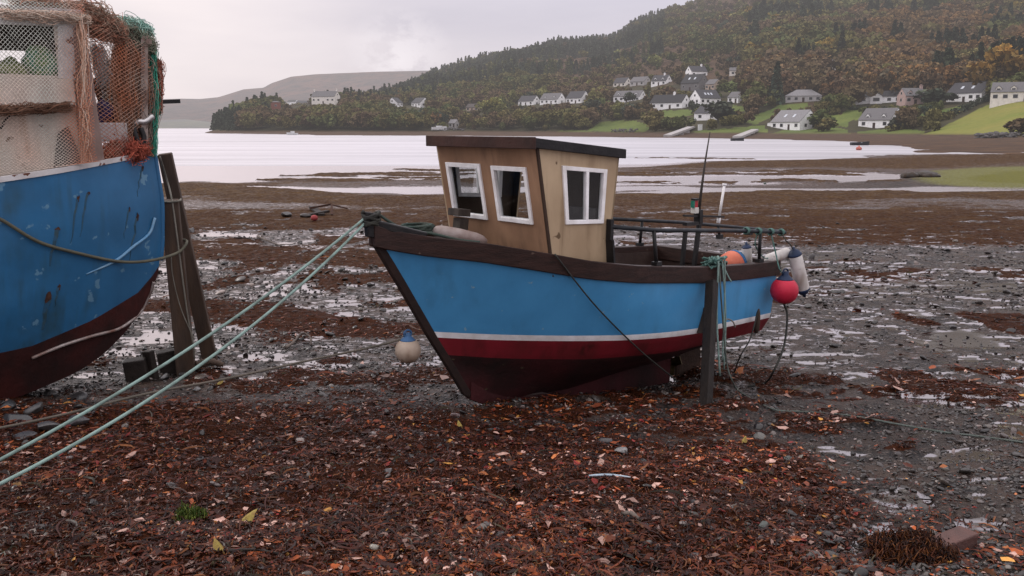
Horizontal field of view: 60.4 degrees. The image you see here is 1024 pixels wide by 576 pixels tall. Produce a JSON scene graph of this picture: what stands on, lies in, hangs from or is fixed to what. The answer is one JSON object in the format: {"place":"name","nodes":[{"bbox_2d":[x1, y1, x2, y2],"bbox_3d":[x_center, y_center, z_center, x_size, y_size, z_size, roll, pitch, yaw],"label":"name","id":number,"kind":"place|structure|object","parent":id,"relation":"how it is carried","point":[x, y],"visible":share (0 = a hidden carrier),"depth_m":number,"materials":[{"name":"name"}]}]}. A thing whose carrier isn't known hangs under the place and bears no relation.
{"place":"outdoors","nodes":[
{"label":"outdoors","id":0,"kind":"place"},
{"bbox_2d":[158,119,210,127],"bbox_3d":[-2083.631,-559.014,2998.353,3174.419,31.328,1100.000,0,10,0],"label":"distant foothill","id":1,"kind":"structure","parent":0,"point":[181,123],"depth_m":2634.55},
{"bbox_2d":[96,71,428,121],"bbox_3d":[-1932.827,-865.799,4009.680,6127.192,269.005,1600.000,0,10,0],"label":"distant mountain","id":2,"kind":"structure","parent":0,"point":[303,88],"depth_m":3908.55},
{"bbox_2d":[0,0,694,101],"label":"sky","id":3,"kind":"structure","parent":0,"point":[208,48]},
{"bbox_2d":[0,154,1023,575],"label":"ground","id":4,"kind":"structure","parent":0,"point":[876,200],"depth_m":11.91,"materials":[{"name":"soil"}]},
{"bbox_2d":[2,414,31,421],"bbox_3d":[-4.290,1.142,7.618,0.288,0.111,0.159,5,12,27],"label":"stone","id":5,"kind":"object","parent":4,"relation":"on","point":[7,417],"visible":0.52,"depth_m":7.59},
{"bbox_2d":[12,431,36,439],"bbox_3d":[-3.792,1.161,6.835,0.148,0.074,0.200,5,12,27],"label":"stone","id":6,"kind":"object","parent":4,"relation":"on","point":[24,434],"visible":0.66,"depth_m":6.80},
{"bbox_2d":[23,402,42,414],"bbox_3d":[-4.314,1.100,7.944,0.129,0.115,0.195,0,10,0],"label":"stone","id":7,"kind":"object","parent":4,"relation":"on","point":[36,408],"visible":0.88,"depth_m":7.89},
{"bbox_2d":[37,421,60,430],"bbox_3d":[-3.830,1.138,7.287,0.185,0.079,0.132,-8,13,-36],"label":"stone","id":8,"kind":"object","parent":4,"relation":"on","point":[47,425],"visible":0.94,"depth_m":7.24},
{"bbox_2d":[67,415,89,425],"bbox_3d":[-3.673,1.123,7.438,0.171,0.100,0.121,0,10,0],"label":"stone","id":9,"kind":"object","parent":4,"relation":"on","point":[82,420],"visible":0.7,"depth_m":7.41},
{"bbox_2d":[0,4,180,398],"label":"fishing boat","id":10,"kind":"object","parent":4,"relation":"on","point":[63,314],"visible":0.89,"depth_m":8.93,"materials":[{"name":"blue paint"}]},
{"bbox_2d":[0,56,28,74],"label":"rope heap","id":11,"kind":"object","parent":10,"relation":"in","point":[11,67],"visible":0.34,"depth_m":8.67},
{"bbox_2d":[0,101,75,116],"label":"net bundle","id":12,"kind":"object","parent":10,"relation":"attached to","point":[32,108],"visible":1,"depth_m":8.54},
{"bbox_2d":[21,45,57,75],"bbox_3d":[-4.756,-2.247,8.937,0.438,0.421,0.242,0,10,0],"label":"rope heap","id":13,"kind":"object","parent":10,"relation":"in","point":[43,60],"visible":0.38,"depth_m":8.85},
{"bbox_2d":[0,7,91,26],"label":"net bundle","id":14,"kind":"object","parent":10,"relation":"attached to","point":[21,15],"visible":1,"depth_m":8.54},
{"bbox_2d":[7,0,84,13],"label":"net bundle","id":15,"kind":"object","parent":10,"relation":"on","point":[58,2],"visible":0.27,"depth_m":8.70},
{"bbox_2d":[0,0,98,174],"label":"fishing net","id":16,"kind":"object","parent":10,"relation":"hanging from","point":[5,1],"visible":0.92,"depth_m":8.65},
{"bbox_2d":[73,14,92,162],"bbox_3d":[-4.308,-1.965,8.841,0.207,1.520,0.185,8,13,37],"label":"net bundle","id":17,"kind":"object","parent":10,"relation":"hanging from","point":[82,41],"visible":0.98,"depth_m":8.80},
{"bbox_2d":[0,217,187,263],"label":"rope","id":18,"kind":"object","parent":10,"relation":"attached to","point":[12,226],"visible":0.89,"depth_m":9.02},
{"bbox_2d":[88,43,113,99],"bbox_3d":[-4.381,-2.310,9.415,0.315,0.641,0.315,0,10,0],"label":"net bundle","id":19,"kind":"object","parent":10,"relation":"hanging from","point":[101,68],"visible":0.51,"depth_m":9.33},
{"bbox_2d":[77,0,130,51],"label":"net bundle","id":20,"kind":"object","parent":10,"relation":"on","point":[102,17],"visible":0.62,"depth_m":9.09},
{"bbox_2d":[99,123,127,141],"bbox_3d":[-4.348,-1.692,9.546,0.280,0.200,0.400,-6,12,-30],"label":"fish box","id":21,"kind":"object","parent":10,"relation":"on","point":[112,131],"visible":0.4,"depth_m":9.37,"materials":[{"name":"white plastic"}]},
{"bbox_2d":[97,98,115,122],"bbox_3d":[-4.365,-1.904,9.506,0.254,0.342,0.314,4,11,19],"label":"bag","id":22,"kind":"object","parent":21,"relation":"on","point":[103,111],"visible":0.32,"depth_m":9.39,"materials":[{"name":"blue fabric"}]},
{"bbox_2d":[77,25,154,159],"bbox_3d":[-4.157,-2.021,9.249,0.153,1.414,0.971,5,11,25],"label":"fishing net","id":23,"kind":"object","parent":10,"relation":"hanging from","point":[117,87],"visible":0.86,"depth_m":9.23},
{"bbox_2d":[103,132,153,165],"bbox_3d":[-4.192,-1.468,9.519,0.549,0.474,0.446,0,10,0],"label":"net bundle","id":24,"kind":"object","parent":10,"relation":"on","point":[135,150],"visible":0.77,"depth_m":9.45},
{"bbox_2d":[104,41,153,141],"bbox_3d":[-4.152,-2.002,9.511,0.387,1.328,0.485,6,12,29],"label":"net bundle","id":25,"kind":"object","parent":10,"relation":"hanging from","point":[124,87],"visible":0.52,"depth_m":9.41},
{"bbox_2d":[109,15,159,54],"bbox_3d":[-4.085,-2.708,9.436,0.576,0.471,0.351,-6,12,-28],"label":"net bundle","id":26,"kind":"object","parent":10,"relation":"on","point":[136,32],"visible":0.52,"depth_m":9.42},
{"bbox_2d":[118,11,155,36],"bbox_3d":[-4.083,-2.814,9.505,0.330,0.329,0.439,9,14,40],"label":"net bundle","id":27,"kind":"object","parent":10,"relation":"on","point":[143,24],"visible":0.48,"depth_m":9.47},
{"bbox_2d":[131,52,162,150],"bbox_3d":[-4.059,-2.076,9.633,0.420,1.220,0.335,0,10,0],"label":"net bundle","id":28,"kind":"object","parent":10,"relation":"hanging from","point":[149,124],"visible":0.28,"depth_m":9.61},
{"bbox_2d":[148,50,160,157],"bbox_3d":[-3.989,-2.063,9.761,0.218,1.225,0.227,0,10,0],"label":"net bundle","id":29,"kind":"object","parent":10,"relation":"hanging from","point":[157,117],"visible":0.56,"depth_m":9.73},
{"bbox_2d":[155,58,166,114],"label":"net bundle","id":30,"kind":"object","parent":10,"relation":"hanging from","point":[159,65],"visible":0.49,"depth_m":9.77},
{"bbox_2d":[122,356,149,381],"bbox_3d":[-4.378,0.974,10.269,0.269,0.328,0.176,-2,11,-11],"label":"timber block","id":31,"kind":"object","parent":4,"relation":"on","point":[135,368],"depth_m":10.19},
{"bbox_2d":[142,350,158,379],"bbox_3d":[-4.250,0.929,10.361,0.150,0.412,0.113,3,11,17],"label":"timber block","id":32,"kind":"object","parent":4,"relation":"on","point":[149,355],"depth_m":10.31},
{"bbox_2d":[156,348,175,373],"bbox_3d":[-4.192,0.915,10.703,0.232,0.342,0.141,-6,12,-28],"label":"timber block","id":33,"kind":"object","parent":4,"relation":"on","point":[164,355],"depth_m":10.64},
{"bbox_2d":[164,199,195,376],"bbox_3d":[-3.966,0.082,10.493,0.253,2.280,0.325,-3,11,-16],"label":"timber post","id":34,"kind":"object","parent":4,"relation":"on","point":[182,341],"visible":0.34,"depth_m":10.37,"materials":[{"name":"brown wood"}]},
{"bbox_2d":[159,156,194,358],"bbox_3d":[-3.908,-0.322,10.263,0.244,2.417,0.319,0,10,0],"label":"cord","id":35,"kind":"object","parent":34,"relation":"attached to","point":[179,254],"visible":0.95,"depth_m":10.23,"materials":[{"name":"fabric"}]},
{"bbox_2d":[158,152,217,359],"bbox_3d":[-4.030,-0.267,11.015,0.623,2.835,0.249,-7,13,-35],"label":"timber post","id":36,"kind":"object","parent":4,"relation":"on","point":[201,320],"visible":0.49,"depth_m":10.95,"materials":[{"name":"brown wood"}]},
{"bbox_2d":[172,500,208,521],"bbox_3d":[-1.812,1.283,4.982,0.219,0.168,0.185,0,10,0],"label":"green weed","id":37,"kind":"object","parent":4,"relation":"on","point":[186,512],"visible":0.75,"depth_m":4.94,"materials":[{"name":"green plant"}]},
{"bbox_2d":[194,357,223,370],"bbox_3d":[-3.718,0.925,10.797,0.364,0.140,0.147,-8,13,-36],"label":"driftwood","id":38,"kind":"object","parent":4,"relation":"on","point":[214,361],"visible":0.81,"depth_m":10.79,"materials":[{"name":"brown wood"}]},
{"bbox_2d":[308,204,347,215],"bbox_3d":[-7.252,-3.049,33.624,1.572,0.348,3.562,0,10,0],"label":"wreckage","id":39,"kind":"object","parent":4,"relation":"on","point":[316,210],"visible":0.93,"depth_m":33.21,"materials":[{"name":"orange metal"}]},
{"bbox_2d":[0,317,1023,575],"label":"leaf litter","id":40,"kind":"object","parent":4,"relation":"on","point":[474,563],"visible":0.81,"depth_m":5.36,"materials":[{"name":"plant"}]},
{"bbox_2d":[0,242,1023,575],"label":"seaweed","id":41,"kind":"object","parent":4,"relation":"on","point":[236,522],"visible":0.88,"depth_m":5.09,"materials":[{"name":"brown plant"}]},
{"bbox_2d":[0,221,1023,575],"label":"shingle","id":42,"kind":"object","parent":4,"relation":"on","point":[940,481],"visible":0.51,"depth_m":8.28,"materials":[{"name":"gravel"}]},
{"bbox_2d":[364,132,786,403],"bbox_3d":[1.614,-0.285,10.058,7.516,2.945,2.019,-9,13,-39],"label":"fishing boat","id":43,"kind":"object","parent":4,"relation":"on","point":[507,309],"visible":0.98,"depth_m":8.38,"materials":[{"name":"blue wood"}]},
{"bbox_2d":[0,223,363,485],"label":"mooring rope","id":44,"kind":"object","parent":43,"relation":"attached to","point":[52,456],"visible":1,"depth_m":5.98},
{"bbox_2d":[0,218,363,461],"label":"mooring rope","id":45,"kind":"object","parent":43,"relation":"attached to","point":[35,440],"visible":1,"depth_m":6.16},
{"bbox_2d":[0,332,414,428],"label":"thin line","id":46,"kind":"object","parent":43,"relation":"attached to","point":[178,387],"visible":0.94,"depth_m":7.45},
{"bbox_2d":[395,329,420,362],"bbox_3d":[-0.940,0.525,7.944,0.236,0.314,0.236,0,10,0],"label":"ball buoy","id":47,"kind":"object","parent":46,"relation":"hanging from","point":[408,348],"visible":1,"depth_m":7.87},
{"bbox_2d":[361,210,380,227],"bbox_3d":[-1.215,-0.597,7.587,0.172,0.158,0.168,0,10,0],"label":"lashing","id":48,"kind":"object","parent":43,"relation":"attached to","point":[374,219],"visible":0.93,"depth_m":7.52,"materials":[{"name":"fabric"}]},
{"bbox_2d":[400,222,434,234],"bbox_3d":[-0.854,-0.534,7.970,0.312,0.103,0.309,0,10,0],"label":"rope coil","id":49,"kind":"object","parent":43,"relation":"on","point":[424,226],"visible":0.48,"depth_m":7.93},
{"bbox_2d":[380,214,479,241],"bbox_3d":[-0.731,-0.529,7.711,0.899,0.292,0.098,-1,10,-7],"label":"deck rope","id":50,"kind":"object","parent":43,"relation":"on","point":[428,233],"visible":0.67,"depth_m":7.71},
{"bbox_2d":[432,225,486,242],"bbox_3d":[-0.477,-0.476,8.001,0.507,0.186,0.140,0,10,0],"label":"deck fender","id":51,"kind":"object","parent":43,"relation":"on","point":[456,232],"visible":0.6,"depth_m":7.95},
{"bbox_2d":[554,254,676,380],"bbox_3d":[1.095,0.353,8.659,1.936,1.578,0.078,-10,14,-43],"label":"thin line","id":52,"kind":"object","parent":43,"relation":"hanging from","point":[593,303],"visible":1,"depth_m":8.42,"materials":[{"name":"fabric"}]},
{"bbox_2d":[699,279,717,404],"bbox_3d":[1.960,0.577,8.771,0.130,1.223,0.948,3,11,14],"label":"timber prop","id":53,"kind":"object","parent":43,"relation":"attached to","point":[708,345],"visible":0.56,"depth_m":8.74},
{"bbox_2d":[701,255,727,269],"bbox_3d":[2.119,-0.272,9.219,0.290,0.126,0.187,-9,14,-40],"label":"rope hank","id":54,"kind":"object","parent":43,"relation":"on","point":[710,261],"visible":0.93,"depth_m":9.17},
{"bbox_2d":[715,256,720,375],"bbox_3d":[2.173,0.275,9.386,0.089,1.283,0.378,0,10,0],"label":"hanging rope","id":55,"kind":"object","parent":43,"relation":"hanging from","point":[717,337],"visible":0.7,"depth_m":9.23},
{"bbox_2d":[722,256,725,359],"bbox_3d":[2.240,0.190,9.425,0.030,1.095,0.414,0,10,3],"label":"hanging rope","id":56,"kind":"object","parent":43,"relation":"hanging from","point":[724,306],"visible":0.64,"depth_m":9.26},
{"bbox_2d":[720,250,746,263],"bbox_3d":[2.528,-0.278,10.010,0.388,0.310,0.357,0,10,0],"label":"float","id":57,"kind":"object","parent":43,"relation":"in","point":[736,257],"visible":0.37,"depth_m":9.88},
{"bbox_2d":[741,242,751,262],"bbox_3d":[2.667,-0.367,9.985,0.144,0.315,0.112,-9,13,-39],"label":"cylinder fender","id":58,"kind":"object","parent":43,"relation":"in","point":[747,250],"visible":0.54,"depth_m":9.93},
{"bbox_2d":[771,233,781,272],"bbox_3d":[2.966,-0.391,9.867,0.046,0.466,0.216,-6,12,-29],"label":"lanyard","id":59,"kind":"object","parent":43,"relation":"hanging from","point":[775,253],"visible":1,"depth_m":9.89,"materials":[{"name":"teal fabric"}]},
{"bbox_2d":[770,268,798,303],"bbox_3d":[3.061,-0.022,9.880,0.309,0.410,0.309,0,10,0],"label":"ball buoy","id":60,"kind":"object","parent":59,"relation":"hanging from","point":[784,288],"visible":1,"depth_m":9.79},
{"bbox_2d":[764,248,789,260],"bbox_3d":[3.061,-0.368,10.122,0.436,0.176,0.126,-6,12,-30],"label":"cylinder fender","id":61,"kind":"object","parent":43,"relation":"on","point":[783,253],"visible":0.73,"depth_m":10.06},
{"bbox_2d":[748,304,787,386],"bbox_3d":[2.941,0.664,9.824,0.496,0.941,0.283,-4,11,-21],"label":"buoy tail","id":62,"kind":"object","parent":4,"relation":"on","point":[779,358],"visible":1,"depth_m":9.89},
{"bbox_2d":[719,264,1022,442],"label":"trailing rope","id":63,"kind":"object","parent":4,"relation":"on","point":[945,432],"visible":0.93,"depth_m":7.81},
{"bbox_2d":[855,525,963,567],"bbox_3d":[2.009,1.331,4.463,0.482,0.213,0.416,0,10,0],"label":"seaweed mound","id":64,"kind":"object","parent":4,"relation":"on","point":[902,546],"visible":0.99,"depth_m":4.38,"materials":[{"name":"brown plant"}]},
{"bbox_2d":[900,170,940,177],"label":"rock","id":65,"kind":"object","parent":4,"relation":"on","point":[924,173],"visible":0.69,"depth_m":58.12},
{"bbox_2d":[932,526,977,552],"bbox_3d":[2.250,1.299,4.493,0.252,0.092,0.113,-5,12,-28],"label":"brick","id":66,"kind":"object","parent":4,"relation":"on","point":[961,537],"visible":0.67,"depth_m":4.47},
{"bbox_2d":[102,128,1023,165],"bbox_3d":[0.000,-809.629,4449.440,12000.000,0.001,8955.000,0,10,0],"label":"water","id":67,"kind":"structure","parent":0,"point":[192,146],"depth_m":134.39,"materials":[{"name":"grey liquid"}]},
{"bbox_2d":[205,0,1023,153],"bbox_3d":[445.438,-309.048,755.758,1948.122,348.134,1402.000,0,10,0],"label":"hillside","id":68,"kind":"structure","parent":0,"point":[957,132],"depth_m":338.60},
{"bbox_2d":[311,89,340,104],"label":"house","id":69,"kind":"structure","parent":68,"relation":"on","point":[324,97],"depth_m":626.34,"materials":[{"name":"paint"}]},
{"bbox_2d":[474,97,507,112],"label":"broadleaf tree","id":70,"kind":"object","parent":68,"relation":"on","point":[492,103],"visible":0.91,"depth_m":497.33,"materials":[{"name":"green plant"}]},
{"bbox_2d":[518,95,539,105],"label":"house","id":71,"kind":"structure","parent":68,"relation":"on","point":[528,100],"depth_m":570.74,"materials":[{"name":"paint"}]},
{"bbox_2d":[539,93,565,104],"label":"house","id":72,"kind":"structure","parent":68,"relation":"on","point":[552,98],"depth_m":552.10,"materials":[{"name":"paint"}]},
{"bbox_2d":[566,91,587,103],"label":"house","id":73,"kind":"structure","parent":68,"relation":"on","point":[575,97],"depth_m":544.13,"materials":[{"name":"paint"}]},
{"bbox_2d":[209,0,1023,130],"bbox_3d":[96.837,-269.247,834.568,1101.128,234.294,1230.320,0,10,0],"label":"woodland","id":74,"kind":"object","parent":68,"relation":"on","point":[757,33],"visible":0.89,"depth_m":584.23,"materials":[{"name":"plant"}]},
{"bbox_2d":[613,77,629,86],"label":"house","id":75,"kind":"structure","parent":68,"relation":"on","point":[625,81],"depth_m":594.22,"materials":[{"name":"paint"}]},
{"bbox_2d":[613,90,645,101],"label":"house","id":76,"kind":"structure","parent":68,"relation":"on","point":[619,95],"depth_m":495.12,"materials":[{"name":"paint"}]},
{"bbox_2d":[630,76,649,86],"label":"house","id":77,"kind":"structure","parent":68,"relation":"on","point":[637,81],"depth_m":577.26,"materials":[{"name":"paint"}]},
{"bbox_2d":[651,73,671,86],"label":"house","id":78,"kind":"structure","parent":68,"relation":"on","point":[657,80],"depth_m":549.32,"materials":[{"name":"paint"}]},
{"bbox_2d":[650,92,689,109],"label":"house","id":79,"kind":"structure","parent":68,"relation":"on","point":[671,101],"depth_m":424.01,"materials":[{"name":"paint"}]},
{"bbox_2d":[663,126,694,136],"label":"slipway","id":80,"kind":"structure","parent":68,"relation":"on","point":[687,129],"depth_m":322.43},
{"bbox_2d":[680,74,707,90],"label":"house","id":81,"kind":"structure","parent":68,"relation":"on","point":[691,82],"depth_m":499.00,"materials":[{"name":"stone"}]},
{"bbox_2d":[685,64,707,74],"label":"house","id":82,"kind":"structure","parent":68,"relation":"on","point":[700,69],"depth_m":549.00,"materials":[{"name":"paint"}]},
{"bbox_2d":[689,89,721,104],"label":"house","id":83,"kind":"structure","parent":68,"relation":"on","point":[700,96],"depth_m":421.43,"materials":[{"name":"paint"}]},
{"bbox_2d":[694,106,716,120],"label":"house","id":84,"kind":"structure","parent":68,"relation":"on","point":[700,114],"depth_m":375.75,"materials":[{"name":"paint"}]},
{"bbox_2d":[703,101,738,119],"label":"bush","id":85,"kind":"object","parent":68,"relation":"on","point":[721,109],"visible":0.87,"depth_m":356.89,"materials":[{"name":"green plant"}]},
{"bbox_2d":[765,61,785,104],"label":"conifer tree","id":86,"kind":"object","parent":68,"relation":"on","point":[776,75],"visible":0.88,"depth_m":390.05,"materials":[{"name":"green plant"}]},
{"bbox_2d":[767,109,814,129],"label":"house","id":87,"kind":"structure","parent":68,"relation":"on","point":[790,119],"depth_m":334.83,"materials":[{"name":"paint"}]},
{"bbox_2d":[785,89,821,102],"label":"house","id":88,"kind":"structure","parent":68,"relation":"on","point":[802,95],"depth_m":391.18,"materials":[{"name":"paint"}]},
{"bbox_2d":[801,68,822,83],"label":"broadleaf tree","id":89,"kind":"object","parent":68,"relation":"on","point":[812,73],"visible":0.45,"depth_m":403.17,"materials":[{"name":"brown plant"}]},
{"bbox_2d":[807,109,837,127],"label":"bush","id":90,"kind":"object","parent":68,"relation":"on","point":[817,116],"visible":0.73,"depth_m":325.88,"materials":[{"name":"green plant"}]},
{"bbox_2d":[814,117,838,130],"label":"bush","id":91,"kind":"object","parent":68,"relation":"on","point":[826,123],"visible":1,"depth_m":310.32,"materials":[{"name":"green plant"}]},
{"bbox_2d":[821,69,844,87],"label":"broadleaf tree","id":92,"kind":"object","parent":68,"relation":"on","point":[835,74],"visible":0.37,"depth_m":385.27,"materials":[{"name":"brown plant"}]},
{"bbox_2d":[822,77,845,95],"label":"broadleaf tree","id":93,"kind":"object","parent":68,"relation":"on","point":[838,82],"visible":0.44,"depth_m":370.33,"materials":[{"name":"brown plant"}]},
{"bbox_2d":[835,76,859,94],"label":"broadleaf tree","id":94,"kind":"object","parent":68,"relation":"on","point":[849,81],"visible":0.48,"depth_m":362.97,"materials":[{"name":"brown plant"}]},
{"bbox_2d":[842,68,868,81],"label":"broadleaf tree","id":95,"kind":"object","parent":68,"relation":"on","point":[857,74],"visible":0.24,"depth_m":373.92,"materials":[{"name":"brown plant"}]},
{"bbox_2d":[855,90,898,104],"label":"house","id":96,"kind":"structure","parent":68,"relation":"on","point":[885,97],"depth_m":359.76,"materials":[{"name":"paint"}]},
{"bbox_2d":[858,108,899,127],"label":"house","id":97,"kind":"structure","parent":68,"relation":"on","point":[875,117],"depth_m":311.48,"materials":[{"name":"paint"}]},
{"bbox_2d":[874,69,898,90],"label":"broadleaf tree","id":98,"kind":"object","parent":68,"relation":"on","point":[885,75],"visible":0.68,"depth_m":367.05,"materials":[{"name":"brown plant"}]},
{"bbox_2d":[896,85,923,105],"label":"house","id":99,"kind":"structure","parent":68,"relation":"on","point":[904,96],"depth_m":340.81,"materials":[{"name":"paint"}]},
{"bbox_2d":[889,73,935,92],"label":"broadleaf tree","id":100,"kind":"object","parent":68,"relation":"on","point":[899,85],"visible":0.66,"depth_m":356.64,"materials":[{"name":"brown plant"}]},
{"bbox_2d":[884,111,959,131],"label":"hedge","id":101,"kind":"object","parent":68,"relation":"on","point":[948,115],"visible":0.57,"depth_m":294.59,"materials":[{"name":"green plant"}]},
{"bbox_2d":[912,66,944,87],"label":"broadleaf tree","id":102,"kind":"object","parent":68,"relation":"on","point":[934,76],"visible":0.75,"depth_m":349.02,"materials":[{"name":"brown plant"}]},
{"bbox_2d":[913,87,960,103],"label":"bush","id":103,"kind":"object","parent":68,"relation":"on","point":[934,95],"visible":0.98,"depth_m":329.71,"materials":[{"name":"green plant"}]},
{"bbox_2d":[942,67,969,88],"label":"broadleaf tree","id":104,"kind":"object","parent":68,"relation":"on","point":[950,80],"visible":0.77,"depth_m":338.78,"materials":[{"name":"brown plant"}]},
{"bbox_2d":[946,81,986,101],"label":"house","id":105,"kind":"structure","parent":68,"relation":"on","point":[967,91],"depth_m":328.77,"materials":[{"name":"paint"}]},
{"bbox_2d":[944,94,989,117],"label":"hedge","id":106,"kind":"object","parent":68,"relation":"on","point":[980,100],"visible":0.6,"depth_m":309.58,"materials":[{"name":"green plant"}]},
{"bbox_2d":[955,64,982,81],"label":"broadleaf tree","id":107,"kind":"object","parent":68,"relation":"on","point":[963,67],"visible":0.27,"depth_m":338.00,"materials":[{"name":"brown plant"}]},
{"bbox_2d":[972,41,984,61],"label":"conifer tree","id":108,"kind":"object","parent":68,"relation":"on","point":[981,48],"visible":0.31,"depth_m":367.49,"materials":[{"name":"green plant"}]},
{"bbox_2d":[965,42,1023,85],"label":"broadleaf tree","id":109,"kind":"object","parent":68,"relation":"on","point":[1004,53],"visible":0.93,"depth_m":317.02,"materials":[{"name":"orange plant"}]},
{"bbox_2d":[974,131,1023,137],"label":"rock armour","id":110,"kind":"object","parent":68,"relation":"on","point":[996,134],"visible":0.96,"depth_m":217.04,"materials":[{"name":"stone"}]},
{"bbox_2d":[989,82,1023,107],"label":"house","id":111,"kind":"structure","parent":68,"relation":"on","point":[1003,93],"depth_m":295.88,"materials":[{"name":"paint"}]},
{"bbox_2d":[992,58,1023,79],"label":"broadleaf tree","id":112,"kind":"object","parent":68,"relation":"on","point":[1003,72],"visible":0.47,"depth_m":317.49,"materials":[{"name":"grey plant"}]},
{"bbox_2d":[1003,118,1023,132],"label":"bush","id":113,"kind":"object","parent":68,"relation":"on","point":[1017,124],"visible":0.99,"depth_m":226.47,"materials":[{"name":"brown plant"}]},
{"bbox_3d":[3.152,-0.527,10.033,0.158,0.216,0.118,0,10,0],"label":"lanyard","id":114,"kind":"object","parent":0,"visible":0},
{"bbox_2d":[788,247,809,296],"bbox_3d":[3.311,-0.183,10.157,0.297,0.603,0.159,-4,11,-21],"label":"cylinder fender","id":115,"kind":"object","parent":114,"relation":"hanging from","point":[797,267],"visible":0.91,"depth_m":10.09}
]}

